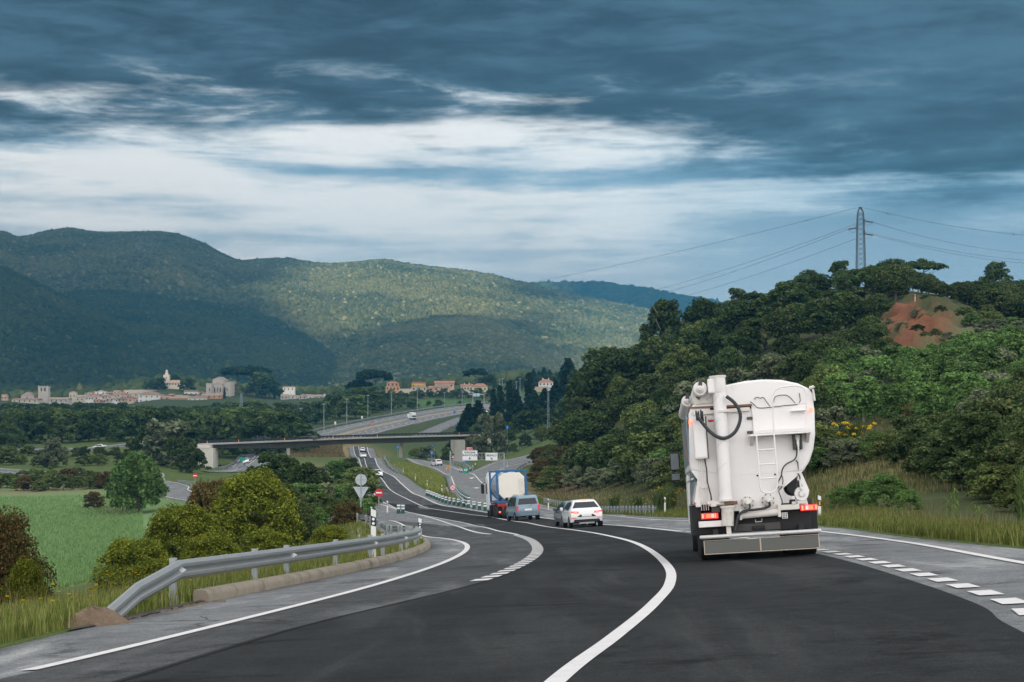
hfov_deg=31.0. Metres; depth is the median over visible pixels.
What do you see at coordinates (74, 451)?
embankment shrub
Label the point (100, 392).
house
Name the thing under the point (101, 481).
field edge shrub
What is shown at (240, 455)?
guard rail
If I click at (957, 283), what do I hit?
ridge tree
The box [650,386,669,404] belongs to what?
slope tree
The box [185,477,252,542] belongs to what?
bush
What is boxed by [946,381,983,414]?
young tree
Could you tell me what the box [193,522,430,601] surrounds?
kerb
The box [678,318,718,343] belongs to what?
slope tree
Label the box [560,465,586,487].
roadside shrub
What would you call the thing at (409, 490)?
road marking
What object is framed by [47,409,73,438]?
woodland tree
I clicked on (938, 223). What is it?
power line
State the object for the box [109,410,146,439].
woodland tree
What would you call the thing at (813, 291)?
hillside tree
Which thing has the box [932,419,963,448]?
evergreen oak
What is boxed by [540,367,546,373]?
fir tree
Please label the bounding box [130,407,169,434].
woodland tree
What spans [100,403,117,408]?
wood tree
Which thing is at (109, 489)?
acacia tree
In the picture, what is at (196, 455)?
shrub
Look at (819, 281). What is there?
hillside tree
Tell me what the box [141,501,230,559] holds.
bush
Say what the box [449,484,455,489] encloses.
no stopping sign
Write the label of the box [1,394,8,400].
house
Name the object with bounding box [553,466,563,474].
brown shrub
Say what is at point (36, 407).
wood tree
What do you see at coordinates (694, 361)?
hillside tree
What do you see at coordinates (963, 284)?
crest tree
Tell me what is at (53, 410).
woodland tree
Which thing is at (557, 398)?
cedar
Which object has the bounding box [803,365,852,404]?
scrub tree
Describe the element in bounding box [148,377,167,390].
evergreen tree
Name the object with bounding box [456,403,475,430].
cedar
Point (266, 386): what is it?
umbrella pine
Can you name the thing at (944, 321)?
ground
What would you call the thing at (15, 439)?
shrub
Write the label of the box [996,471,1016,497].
verge shrub
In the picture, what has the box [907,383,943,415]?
young tree
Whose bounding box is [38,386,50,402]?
bell tower
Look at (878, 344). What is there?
hillside tree
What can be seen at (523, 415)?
evergreen tree
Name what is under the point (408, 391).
garden wall
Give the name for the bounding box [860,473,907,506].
shrub
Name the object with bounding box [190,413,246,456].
woodland tree
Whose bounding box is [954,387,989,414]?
young tree
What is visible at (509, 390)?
cypress
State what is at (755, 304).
hillside tree
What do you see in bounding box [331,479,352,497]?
valley shrub
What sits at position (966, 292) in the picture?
crest tree
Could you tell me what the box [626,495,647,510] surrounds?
broom bush
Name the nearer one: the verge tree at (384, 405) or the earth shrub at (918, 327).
the earth shrub at (918, 327)
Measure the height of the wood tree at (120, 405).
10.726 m
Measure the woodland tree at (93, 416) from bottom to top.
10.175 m
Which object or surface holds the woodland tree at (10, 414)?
on the ground at (944, 321)
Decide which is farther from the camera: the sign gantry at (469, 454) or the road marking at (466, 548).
the sign gantry at (469, 454)
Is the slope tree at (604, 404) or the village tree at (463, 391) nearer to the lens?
the slope tree at (604, 404)
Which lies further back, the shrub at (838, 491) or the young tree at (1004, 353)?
the young tree at (1004, 353)
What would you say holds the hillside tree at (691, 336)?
on the ground at (944, 321)
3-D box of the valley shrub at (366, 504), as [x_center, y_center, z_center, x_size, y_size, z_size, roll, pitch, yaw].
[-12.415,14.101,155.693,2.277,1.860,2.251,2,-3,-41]
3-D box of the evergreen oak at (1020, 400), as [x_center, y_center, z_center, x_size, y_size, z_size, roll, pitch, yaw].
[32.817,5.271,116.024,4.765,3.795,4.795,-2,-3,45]
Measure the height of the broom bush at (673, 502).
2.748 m
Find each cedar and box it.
[445,418,468,446]
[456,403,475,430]
[465,400,493,443]
[503,389,532,425]
[516,390,549,424]
[538,388,552,413]
[544,380,563,405]
[546,393,565,418]
[557,357,577,394]
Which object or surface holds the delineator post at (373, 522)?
on the ground at (944, 321)
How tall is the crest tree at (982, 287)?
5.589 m
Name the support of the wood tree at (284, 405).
on the ground at (944, 321)
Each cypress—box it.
[272,384,275,398]
[488,388,498,422]
[495,385,506,416]
[504,379,513,412]
[523,372,534,405]
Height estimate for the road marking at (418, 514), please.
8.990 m
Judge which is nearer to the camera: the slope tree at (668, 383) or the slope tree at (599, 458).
the slope tree at (599, 458)
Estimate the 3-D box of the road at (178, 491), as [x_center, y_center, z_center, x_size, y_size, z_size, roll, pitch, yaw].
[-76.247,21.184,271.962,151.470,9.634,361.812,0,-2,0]
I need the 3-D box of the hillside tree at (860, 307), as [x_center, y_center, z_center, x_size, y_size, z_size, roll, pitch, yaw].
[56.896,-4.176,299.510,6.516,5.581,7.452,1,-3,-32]
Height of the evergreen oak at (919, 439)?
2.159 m
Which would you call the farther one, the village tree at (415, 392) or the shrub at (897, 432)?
the village tree at (415, 392)
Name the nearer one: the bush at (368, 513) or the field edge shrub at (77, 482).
the bush at (368, 513)
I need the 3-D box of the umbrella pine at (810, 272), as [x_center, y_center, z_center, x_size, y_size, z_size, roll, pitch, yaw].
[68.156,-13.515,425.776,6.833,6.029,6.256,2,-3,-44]
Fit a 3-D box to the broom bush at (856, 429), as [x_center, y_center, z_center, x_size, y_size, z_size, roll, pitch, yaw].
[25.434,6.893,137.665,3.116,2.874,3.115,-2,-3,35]
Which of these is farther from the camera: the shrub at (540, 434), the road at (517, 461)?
the shrub at (540, 434)
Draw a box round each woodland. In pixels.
[0,226,681,367]
[0,265,184,387]
[0,368,556,398]
[63,288,339,386]
[327,312,580,385]
[531,279,722,318]
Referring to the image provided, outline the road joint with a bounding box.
[117,544,542,681]
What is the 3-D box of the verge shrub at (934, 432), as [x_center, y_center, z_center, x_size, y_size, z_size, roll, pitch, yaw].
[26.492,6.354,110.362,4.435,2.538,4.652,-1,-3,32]
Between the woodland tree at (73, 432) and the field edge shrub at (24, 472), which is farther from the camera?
the woodland tree at (73, 432)
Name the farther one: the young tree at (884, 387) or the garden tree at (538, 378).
the garden tree at (538, 378)
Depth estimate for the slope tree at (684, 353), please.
351.95 m
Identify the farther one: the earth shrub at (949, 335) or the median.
the median
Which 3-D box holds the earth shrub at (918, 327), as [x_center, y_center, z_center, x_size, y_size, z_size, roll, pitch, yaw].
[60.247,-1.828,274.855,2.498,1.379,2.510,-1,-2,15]
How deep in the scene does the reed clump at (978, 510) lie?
63.79 m
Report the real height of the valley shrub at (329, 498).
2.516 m
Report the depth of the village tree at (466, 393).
1201.98 m
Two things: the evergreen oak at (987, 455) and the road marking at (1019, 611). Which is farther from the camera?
the evergreen oak at (987, 455)
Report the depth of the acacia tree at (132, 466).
286.97 m
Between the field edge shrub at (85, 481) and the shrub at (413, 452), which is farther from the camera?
the shrub at (413, 452)
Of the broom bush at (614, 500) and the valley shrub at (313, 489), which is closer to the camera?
the valley shrub at (313, 489)
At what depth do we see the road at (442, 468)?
454.44 m
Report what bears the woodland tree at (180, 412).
on the ground at (944, 321)
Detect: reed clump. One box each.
[937,488,960,518]
[962,500,994,520]
[1005,467,1023,522]
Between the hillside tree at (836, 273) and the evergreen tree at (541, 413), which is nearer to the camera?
the hillside tree at (836, 273)
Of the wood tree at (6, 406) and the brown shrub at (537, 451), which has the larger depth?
the wood tree at (6, 406)
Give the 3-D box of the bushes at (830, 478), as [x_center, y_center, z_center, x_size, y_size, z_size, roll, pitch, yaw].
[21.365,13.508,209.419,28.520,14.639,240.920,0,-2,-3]
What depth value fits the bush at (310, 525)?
99.28 m
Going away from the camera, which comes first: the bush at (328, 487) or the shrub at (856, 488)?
the shrub at (856, 488)
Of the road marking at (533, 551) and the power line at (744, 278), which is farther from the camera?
the power line at (744, 278)
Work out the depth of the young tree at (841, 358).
223.81 m
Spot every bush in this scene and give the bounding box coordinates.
[0,505,58,606]
[0,507,37,595]
[0,556,47,609]
[87,535,173,593]
[119,556,194,589]
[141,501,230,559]
[178,529,246,578]
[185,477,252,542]
[208,466,306,547]
[237,526,292,551]
[242,451,299,482]
[254,481,308,522]
[272,505,320,545]
[285,461,329,484]
[304,507,331,525]
[308,524,351,544]
[317,482,335,496]
[328,501,368,525]
[334,457,359,478]
[362,510,370,521]
[608,493,620,505]
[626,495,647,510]
[643,484,677,510]
[652,482,684,507]
[832,416,876,437]
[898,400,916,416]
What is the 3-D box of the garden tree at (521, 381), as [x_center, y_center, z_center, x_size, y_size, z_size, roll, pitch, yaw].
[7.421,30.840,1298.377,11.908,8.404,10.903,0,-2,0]
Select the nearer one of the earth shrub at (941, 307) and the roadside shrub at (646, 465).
the roadside shrub at (646, 465)
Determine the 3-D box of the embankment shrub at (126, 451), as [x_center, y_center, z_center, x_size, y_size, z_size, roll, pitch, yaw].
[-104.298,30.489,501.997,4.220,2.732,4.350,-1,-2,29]
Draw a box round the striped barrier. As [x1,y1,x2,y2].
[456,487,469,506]
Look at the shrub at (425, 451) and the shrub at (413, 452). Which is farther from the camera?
the shrub at (413, 452)
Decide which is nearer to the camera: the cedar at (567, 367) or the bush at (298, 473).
the bush at (298, 473)
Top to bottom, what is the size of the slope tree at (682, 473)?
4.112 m
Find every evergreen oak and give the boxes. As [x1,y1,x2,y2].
[906,433,924,452]
[924,423,942,435]
[931,410,1003,469]
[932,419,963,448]
[949,397,1022,440]
[961,429,1015,485]
[972,380,1023,408]
[975,434,1017,479]
[991,425,1023,490]
[996,423,1005,430]
[1000,407,1023,441]
[1003,398,1023,414]
[1007,367,1023,383]
[1011,451,1023,495]
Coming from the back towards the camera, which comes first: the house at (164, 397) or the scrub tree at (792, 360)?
the house at (164, 397)
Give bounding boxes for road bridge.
[197,432,490,467]
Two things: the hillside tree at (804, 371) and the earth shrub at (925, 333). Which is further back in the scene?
the earth shrub at (925, 333)
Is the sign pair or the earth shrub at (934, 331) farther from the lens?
the earth shrub at (934, 331)
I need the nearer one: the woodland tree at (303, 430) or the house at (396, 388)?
the woodland tree at (303, 430)
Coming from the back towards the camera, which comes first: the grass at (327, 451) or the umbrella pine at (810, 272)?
the grass at (327, 451)
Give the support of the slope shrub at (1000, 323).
on the ground at (944, 321)
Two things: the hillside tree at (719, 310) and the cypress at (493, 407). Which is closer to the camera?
the hillside tree at (719, 310)
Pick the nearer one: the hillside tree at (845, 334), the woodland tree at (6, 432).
the hillside tree at (845, 334)
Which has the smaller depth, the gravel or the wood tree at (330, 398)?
the gravel
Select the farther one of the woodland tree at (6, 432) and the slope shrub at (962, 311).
the woodland tree at (6, 432)
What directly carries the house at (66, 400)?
on the ground at (944, 321)
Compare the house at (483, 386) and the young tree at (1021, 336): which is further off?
the house at (483, 386)
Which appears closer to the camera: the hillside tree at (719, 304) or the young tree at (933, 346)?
the young tree at (933, 346)
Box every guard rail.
[0,468,80,474]
[18,444,125,449]
[107,513,421,616]
[177,480,193,486]
[214,453,241,469]
[312,398,523,430]
[325,408,464,435]
[384,455,401,471]
[427,458,472,467]
[507,440,537,451]
[514,463,537,495]
[544,498,655,514]
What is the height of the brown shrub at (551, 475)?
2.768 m
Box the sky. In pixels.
[0,0,1023,301]
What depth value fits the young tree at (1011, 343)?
189.70 m
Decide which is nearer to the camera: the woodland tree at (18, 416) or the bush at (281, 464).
the bush at (281, 464)
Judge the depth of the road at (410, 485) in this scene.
318.17 m
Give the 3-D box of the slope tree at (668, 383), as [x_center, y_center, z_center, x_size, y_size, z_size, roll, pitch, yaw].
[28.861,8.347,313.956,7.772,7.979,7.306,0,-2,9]
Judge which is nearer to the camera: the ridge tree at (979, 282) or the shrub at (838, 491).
the shrub at (838, 491)
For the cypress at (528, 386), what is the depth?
838.60 m
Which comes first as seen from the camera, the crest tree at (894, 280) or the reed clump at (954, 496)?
the reed clump at (954, 496)
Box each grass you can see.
[0,537,423,643]
[262,521,421,567]
[290,444,344,457]
[389,461,456,499]
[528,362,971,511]
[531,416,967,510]
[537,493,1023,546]
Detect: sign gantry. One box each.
[449,447,504,484]
[469,393,483,406]
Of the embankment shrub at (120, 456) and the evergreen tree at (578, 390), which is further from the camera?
the embankment shrub at (120, 456)
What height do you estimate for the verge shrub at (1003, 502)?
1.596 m
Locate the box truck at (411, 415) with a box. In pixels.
[407,412,415,419]
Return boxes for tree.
[0,404,10,410]
[0,417,29,444]
[1,409,35,442]
[4,401,26,410]
[9,408,26,434]
[10,409,45,442]
[17,411,63,443]
[25,403,36,409]
[31,405,44,409]
[38,406,52,409]
[42,406,71,436]
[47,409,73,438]
[48,402,67,408]
[49,410,92,442]
[65,410,93,437]
[68,401,88,410]
[72,413,104,440]
[85,409,128,439]
[86,402,98,408]
[87,409,106,437]
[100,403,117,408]
[102,409,134,439]
[104,471,145,510]
[106,450,169,511]
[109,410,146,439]
[117,402,128,408]
[124,426,162,456]
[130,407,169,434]
[140,418,191,466]
[141,378,157,389]
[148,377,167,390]
[155,406,191,435]
[162,436,204,469]
[170,374,182,380]
[173,409,192,413]
[177,378,196,389]
[181,412,197,433]
[182,411,201,420]
[184,420,215,443]
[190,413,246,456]
[202,409,221,428]
[209,406,253,448]
[221,412,290,455]
[224,401,234,405]
[226,410,261,452]
[229,402,256,408]
[245,400,267,408]
[246,414,282,441]
[258,407,275,412]
[275,402,294,410]
[275,411,308,448]
[278,422,321,450]
[297,401,312,414]
[298,406,320,422]
[307,401,339,423]
[322,394,351,417]
[335,394,373,418]
[349,386,382,411]
[362,397,381,409]
[371,394,390,409]
[387,395,402,408]
[399,396,408,404]
[406,398,419,407]
[411,391,420,397]
[427,391,436,396]
[433,399,444,406]
[436,390,443,396]
[439,447,454,460]
[442,391,454,397]
[452,391,462,398]
[456,388,466,395]
[462,392,471,397]
[467,390,477,396]
[467,423,496,448]
[475,388,484,395]
[476,411,510,457]
[477,373,498,387]
[492,421,522,440]
[508,410,541,433]
[511,380,521,390]
[512,376,525,385]
[516,379,526,388]
[531,369,537,385]
[532,373,549,385]
[534,408,563,425]
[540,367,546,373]
[543,375,558,381]
[543,414,571,447]
[548,396,596,431]
[554,396,578,415]
[556,409,616,443]
[557,440,589,471]
[563,369,611,403]
[573,442,596,473]
[584,435,616,470]
[588,399,617,424]
[604,375,634,399]
[605,394,633,422]
[605,432,648,464]
[606,427,630,438]
[611,431,673,473]
[613,380,656,400]
[620,398,656,431]
[624,372,662,408]
[629,414,671,447]
[638,297,692,341]
[638,332,676,369]
[645,423,677,454]
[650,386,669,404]
[655,343,712,376]
[655,395,677,422]
[659,367,699,396]
[662,376,708,415]
[662,440,682,458]
[664,412,683,439]
[666,329,717,363]
[670,323,691,338]
[673,427,682,442]
[676,385,707,409]
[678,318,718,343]
[678,441,683,459]
[679,365,718,379]
[679,466,684,477]
[680,356,718,375]
[698,317,735,351]
[711,346,743,374]
[712,300,734,322]
[714,301,722,307]
[716,299,760,328]
[722,325,768,356]
[723,288,748,302]
[725,365,744,382]
[725,366,745,384]
[735,351,799,382]
[738,298,779,327]
[738,356,773,379]
[740,316,771,349]
[741,291,764,300]
[742,353,761,367]
[756,282,811,315]
[761,307,792,347]
[767,333,813,357]
[771,351,811,383]
[775,301,813,337]
[776,280,801,285]
[784,349,814,370]
[790,359,819,381]
[791,297,853,336]
[792,282,822,302]
[793,275,811,282]
[795,340,823,361]
[799,379,816,404]
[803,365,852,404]
[805,363,839,378]
[805,383,843,420]
[806,273,835,291]
[806,431,824,475]
[810,336,854,360]
[810,356,835,374]
[813,363,851,374]
[815,372,856,415]
[815,406,855,436]
[815,421,840,440]
[816,288,849,298]
[820,348,861,365]
[827,345,853,355]
[828,260,850,276]
[828,291,865,328]
[832,273,860,291]
[833,270,846,278]
[834,327,860,347]
[835,382,869,419]
[844,267,864,291]
[844,375,883,421]
[845,298,880,328]
[846,265,901,298]
[846,348,874,376]
[846,369,883,405]
[850,315,892,345]
[850,354,896,384]
[854,344,863,348]
[857,347,881,361]
[862,264,912,299]
[866,293,895,315]
[868,337,899,351]
[873,264,917,301]
[876,387,907,418]
[878,384,892,409]
[879,345,902,376]
[879,372,897,383]
[889,361,915,387]
[893,345,923,365]
[893,369,928,415]
[901,347,934,364]
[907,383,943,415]
[912,272,928,292]
[913,364,941,384]
[918,274,938,293]
[920,354,936,364]
[926,279,948,294]
[926,343,938,352]
[931,354,956,381]
[931,371,966,413]
[934,346,962,360]
[937,284,957,299]
[938,339,964,355]
[943,360,989,374]
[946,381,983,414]
[951,281,961,285]
[952,346,969,360]
[953,330,991,346]
[954,282,978,304]
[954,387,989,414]
[957,341,985,361]
[958,281,973,303]
[961,371,992,390]
[965,283,1000,306]
[966,343,1006,373]
[968,278,1001,304]
[971,288,1012,313]
[975,330,1011,344]
[978,261,1013,281]
[978,370,1012,385]
[979,346,1019,372]
[988,281,1004,288]
[989,290,1019,315]
[990,333,1023,366]
[992,378,1012,385]
[1001,288,1018,315]
[1002,279,1017,286]
[1003,326,1023,333]
[1006,284,1022,288]
[1006,290,1023,317]
[1006,362,1023,376]
[1014,333,1023,339]
[1014,346,1023,363]
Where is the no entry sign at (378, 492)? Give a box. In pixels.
[375,489,382,496]
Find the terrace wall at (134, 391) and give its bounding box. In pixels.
[128,390,157,393]
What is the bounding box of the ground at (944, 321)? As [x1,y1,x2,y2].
[0,289,1023,647]
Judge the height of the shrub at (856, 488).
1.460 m
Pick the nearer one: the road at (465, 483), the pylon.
the road at (465, 483)
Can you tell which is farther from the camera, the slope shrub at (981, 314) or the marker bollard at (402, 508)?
the slope shrub at (981, 314)
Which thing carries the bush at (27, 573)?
on the ground at (944, 321)
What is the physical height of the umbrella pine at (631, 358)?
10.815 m
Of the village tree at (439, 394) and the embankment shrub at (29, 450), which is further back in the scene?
the village tree at (439, 394)
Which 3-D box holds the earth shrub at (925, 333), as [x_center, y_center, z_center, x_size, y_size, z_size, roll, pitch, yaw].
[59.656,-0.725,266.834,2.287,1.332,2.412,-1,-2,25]
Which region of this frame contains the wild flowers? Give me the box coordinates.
[5,572,247,604]
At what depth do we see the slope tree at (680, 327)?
398.37 m
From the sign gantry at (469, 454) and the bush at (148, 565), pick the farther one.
the sign gantry at (469, 454)
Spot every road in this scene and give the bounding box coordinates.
[0,470,378,536]
[0,509,1023,677]
[0,521,540,681]
[10,444,220,465]
[112,502,1023,681]
[203,452,278,472]
[316,401,546,437]
[348,447,482,509]
[354,446,435,504]
[403,458,470,473]
[418,417,459,435]
[440,466,556,508]
[469,454,533,472]
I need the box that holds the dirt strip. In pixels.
[66,600,201,629]
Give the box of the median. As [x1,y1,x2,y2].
[324,406,489,438]
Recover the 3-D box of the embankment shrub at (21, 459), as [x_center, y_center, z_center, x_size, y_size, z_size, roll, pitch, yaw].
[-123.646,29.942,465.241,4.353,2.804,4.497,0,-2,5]
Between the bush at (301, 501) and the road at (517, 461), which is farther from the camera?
the road at (517, 461)
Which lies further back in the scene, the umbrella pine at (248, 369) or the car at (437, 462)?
the umbrella pine at (248, 369)
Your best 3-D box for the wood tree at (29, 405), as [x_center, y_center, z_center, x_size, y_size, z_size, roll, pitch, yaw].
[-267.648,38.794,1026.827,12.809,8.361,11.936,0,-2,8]
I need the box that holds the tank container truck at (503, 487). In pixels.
[481,469,526,517]
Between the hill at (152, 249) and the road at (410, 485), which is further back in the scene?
the hill at (152, 249)
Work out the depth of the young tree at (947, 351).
211.77 m
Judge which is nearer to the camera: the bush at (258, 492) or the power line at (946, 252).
the bush at (258, 492)
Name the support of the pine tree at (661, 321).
on the ground at (944, 321)
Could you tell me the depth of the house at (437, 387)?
1239.70 m
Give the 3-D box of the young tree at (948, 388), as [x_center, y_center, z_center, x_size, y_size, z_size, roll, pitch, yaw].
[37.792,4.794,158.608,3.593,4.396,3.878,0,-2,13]
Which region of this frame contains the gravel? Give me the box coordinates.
[126,600,225,619]
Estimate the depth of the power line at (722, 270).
667.20 m
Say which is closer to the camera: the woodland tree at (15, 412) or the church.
the woodland tree at (15, 412)
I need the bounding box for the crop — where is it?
[0,492,143,589]
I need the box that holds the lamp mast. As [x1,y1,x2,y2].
[547,401,548,428]
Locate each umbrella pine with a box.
[218,366,254,392]
[230,365,272,394]
[244,371,275,394]
[255,378,283,398]
[344,379,372,388]
[355,369,393,392]
[462,368,487,383]
[576,345,640,394]
[617,339,657,375]
[680,296,722,324]
[794,269,815,281]
[876,258,906,266]
[903,258,948,292]
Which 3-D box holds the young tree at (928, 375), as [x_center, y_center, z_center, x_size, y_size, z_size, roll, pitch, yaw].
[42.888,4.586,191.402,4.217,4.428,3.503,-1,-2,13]
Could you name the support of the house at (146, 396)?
on the ground at (944, 321)
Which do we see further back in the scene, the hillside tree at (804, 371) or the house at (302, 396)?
the house at (302, 396)
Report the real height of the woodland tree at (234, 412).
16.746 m
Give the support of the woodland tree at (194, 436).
on the ground at (944, 321)
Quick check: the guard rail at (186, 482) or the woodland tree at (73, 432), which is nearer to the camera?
the guard rail at (186, 482)
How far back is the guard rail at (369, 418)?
969.29 m
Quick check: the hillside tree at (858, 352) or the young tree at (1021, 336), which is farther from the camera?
the hillside tree at (858, 352)
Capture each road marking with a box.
[23,520,469,669]
[169,481,487,533]
[353,446,519,534]
[358,446,675,681]
[367,448,469,509]
[471,535,542,580]
[474,510,677,530]
[543,508,1023,563]
[685,531,1023,614]
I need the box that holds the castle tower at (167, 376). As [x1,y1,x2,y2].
[163,370,169,383]
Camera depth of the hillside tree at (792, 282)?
403.63 m
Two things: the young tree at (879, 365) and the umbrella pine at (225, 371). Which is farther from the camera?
the umbrella pine at (225, 371)
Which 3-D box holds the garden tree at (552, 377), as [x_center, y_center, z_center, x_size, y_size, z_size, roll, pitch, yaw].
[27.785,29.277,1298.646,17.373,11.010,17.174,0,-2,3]
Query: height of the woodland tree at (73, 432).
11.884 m
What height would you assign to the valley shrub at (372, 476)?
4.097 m
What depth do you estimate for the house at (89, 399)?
1492.75 m
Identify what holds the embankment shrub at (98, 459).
on the ground at (944, 321)
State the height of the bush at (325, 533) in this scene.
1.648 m
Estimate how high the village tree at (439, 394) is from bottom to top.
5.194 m
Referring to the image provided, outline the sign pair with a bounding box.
[354,474,367,507]
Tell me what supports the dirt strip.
on the ground at (944, 321)
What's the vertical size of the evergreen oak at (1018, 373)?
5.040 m
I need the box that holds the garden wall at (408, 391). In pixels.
[399,389,411,393]
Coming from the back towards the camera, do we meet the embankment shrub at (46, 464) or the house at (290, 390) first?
the house at (290, 390)
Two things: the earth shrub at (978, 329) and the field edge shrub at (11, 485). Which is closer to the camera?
the earth shrub at (978, 329)
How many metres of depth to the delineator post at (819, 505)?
75.77 m
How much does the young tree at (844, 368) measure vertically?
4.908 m
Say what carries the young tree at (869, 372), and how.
on the ground at (944, 321)
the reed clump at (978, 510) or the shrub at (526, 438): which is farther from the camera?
the shrub at (526, 438)
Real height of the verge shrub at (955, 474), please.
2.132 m
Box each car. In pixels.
[375,469,382,476]
[431,459,441,465]
[506,494,539,520]
[553,500,590,526]
[560,499,602,527]
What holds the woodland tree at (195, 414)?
on the ground at (944, 321)
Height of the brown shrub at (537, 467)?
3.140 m
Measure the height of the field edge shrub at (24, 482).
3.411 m
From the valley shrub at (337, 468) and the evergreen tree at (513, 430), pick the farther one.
the evergreen tree at (513, 430)
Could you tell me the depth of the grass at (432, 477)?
348.56 m
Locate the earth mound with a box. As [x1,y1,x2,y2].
[64,606,131,627]
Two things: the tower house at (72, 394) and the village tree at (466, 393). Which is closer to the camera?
the village tree at (466, 393)
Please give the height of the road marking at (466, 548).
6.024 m
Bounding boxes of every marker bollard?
[396,504,400,513]
[401,504,404,513]
[472,500,475,508]
[483,502,486,510]
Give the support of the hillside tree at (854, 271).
on the ground at (944, 321)
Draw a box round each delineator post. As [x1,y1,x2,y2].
[371,509,375,556]
[418,518,421,537]
[818,495,820,515]
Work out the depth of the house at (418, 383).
1289.77 m
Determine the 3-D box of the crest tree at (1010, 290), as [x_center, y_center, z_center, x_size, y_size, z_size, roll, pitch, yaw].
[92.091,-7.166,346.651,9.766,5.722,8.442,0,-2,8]
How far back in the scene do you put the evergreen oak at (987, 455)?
82.65 m
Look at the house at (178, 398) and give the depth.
1464.32 m
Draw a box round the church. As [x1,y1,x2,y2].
[206,377,234,396]
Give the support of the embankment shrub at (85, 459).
on the ground at (944, 321)
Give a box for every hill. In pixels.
[0,280,101,385]
[2,235,656,363]
[71,291,327,384]
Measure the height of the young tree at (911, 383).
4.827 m
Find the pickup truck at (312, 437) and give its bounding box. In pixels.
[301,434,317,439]
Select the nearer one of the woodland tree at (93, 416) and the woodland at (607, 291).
the woodland tree at (93, 416)
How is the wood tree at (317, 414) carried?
on the ground at (944, 321)
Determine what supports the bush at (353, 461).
on the ground at (944, 321)
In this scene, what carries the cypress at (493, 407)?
on the ground at (944, 321)
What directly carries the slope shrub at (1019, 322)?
on the ground at (944, 321)
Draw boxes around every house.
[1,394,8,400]
[12,398,42,403]
[21,392,36,397]
[49,397,71,404]
[69,391,76,402]
[75,395,89,402]
[86,396,93,402]
[95,390,106,393]
[105,398,115,403]
[112,398,118,403]
[118,398,126,402]
[127,398,134,403]
[138,392,162,401]
[160,396,170,398]
[166,380,184,389]
[170,397,187,399]
[184,390,200,393]
[188,396,208,399]
[201,393,223,398]
[280,394,288,399]
[283,386,295,394]
[299,394,306,398]
[386,386,399,392]
[387,382,398,385]
[411,384,427,394]
[412,382,425,385]
[433,384,449,394]
[434,381,454,390]
[460,383,472,390]
[472,383,487,393]
[538,378,552,386]
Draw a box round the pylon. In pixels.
[848,207,872,286]
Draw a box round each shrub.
[0,452,16,464]
[0,473,15,487]
[1,446,21,454]
[5,434,23,447]
[7,477,16,487]
[11,475,35,490]
[13,454,28,464]
[13,470,29,477]
[19,445,34,454]
[27,468,45,481]
[29,456,44,466]
[31,480,48,489]
[38,436,67,466]
[40,474,61,488]
[42,456,56,466]
[46,469,59,475]
[50,474,74,489]
[55,446,69,454]
[58,468,81,481]
[67,447,84,457]
[71,476,82,487]
[73,467,84,475]
[74,455,90,465]
[77,446,90,456]
[79,476,102,488]
[82,470,93,476]
[82,491,105,507]
[88,454,108,464]
[88,473,112,487]
[93,446,109,455]
[94,447,107,455]
[108,446,121,456]
[113,454,125,464]
[121,449,131,454]
[158,458,170,465]
[175,446,211,472]
[289,481,325,504]
[300,492,329,517]
[309,466,334,482]
[313,492,334,511]
[323,476,338,497]
[325,460,351,479]
[326,498,352,516]
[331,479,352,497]
[333,483,356,498]
[340,466,387,489]
[342,480,382,504]
[355,498,377,515]
[408,447,419,457]
[416,445,437,459]
[465,434,490,461]
[509,443,517,451]
[518,434,532,447]
[526,462,548,476]
[527,447,546,462]
[527,472,545,484]
[530,456,554,469]
[530,476,558,490]
[532,426,548,441]
[534,450,552,459]
[537,466,559,476]
[540,473,558,487]
[546,455,560,466]
[547,445,558,458]
[552,446,567,461]
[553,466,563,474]
[553,474,563,486]
[560,464,572,474]
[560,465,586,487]
[572,465,590,481]
[577,466,611,488]
[588,473,617,485]
[598,459,634,483]
[619,464,636,483]
[632,458,664,485]
[636,451,654,473]
[644,456,684,485]
[644,461,667,484]
[650,447,668,467]
[663,465,685,488]
[804,447,842,472]
[821,440,871,466]
[822,438,845,467]
[825,486,850,507]
[843,479,878,508]
[844,436,870,455]
[853,441,879,460]
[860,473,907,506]
[863,430,883,444]
[864,432,898,458]
[881,429,902,452]
[884,318,894,324]
[885,435,917,463]
[888,414,920,430]
[893,489,924,509]
[894,322,907,330]
[895,423,938,459]
[901,448,938,474]
[904,433,952,471]
[908,309,920,316]
[909,324,925,331]
[915,414,946,423]
[918,440,974,479]
[919,331,931,335]
[924,426,946,447]
[930,328,942,335]
[934,305,946,311]
[939,450,976,483]
[940,331,954,339]
[954,306,978,315]
[960,312,982,324]
[964,462,997,497]
[968,462,1023,500]
[974,327,983,332]
[975,319,997,330]
[977,304,995,311]
[977,311,987,317]
[981,311,1005,322]
[991,475,1023,508]
[994,319,1007,328]
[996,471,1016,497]
[1000,324,1012,330]
[1006,317,1018,324]
[1010,320,1023,329]
[1012,486,1023,506]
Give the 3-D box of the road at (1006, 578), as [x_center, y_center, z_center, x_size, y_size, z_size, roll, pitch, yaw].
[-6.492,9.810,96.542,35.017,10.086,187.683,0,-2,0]
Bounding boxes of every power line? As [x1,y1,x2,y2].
[502,207,857,287]
[545,224,854,311]
[561,230,844,314]
[607,239,853,312]
[862,207,1017,234]
[868,232,1019,259]
[874,222,1017,252]
[875,235,1017,262]
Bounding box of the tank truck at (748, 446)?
[669,375,821,559]

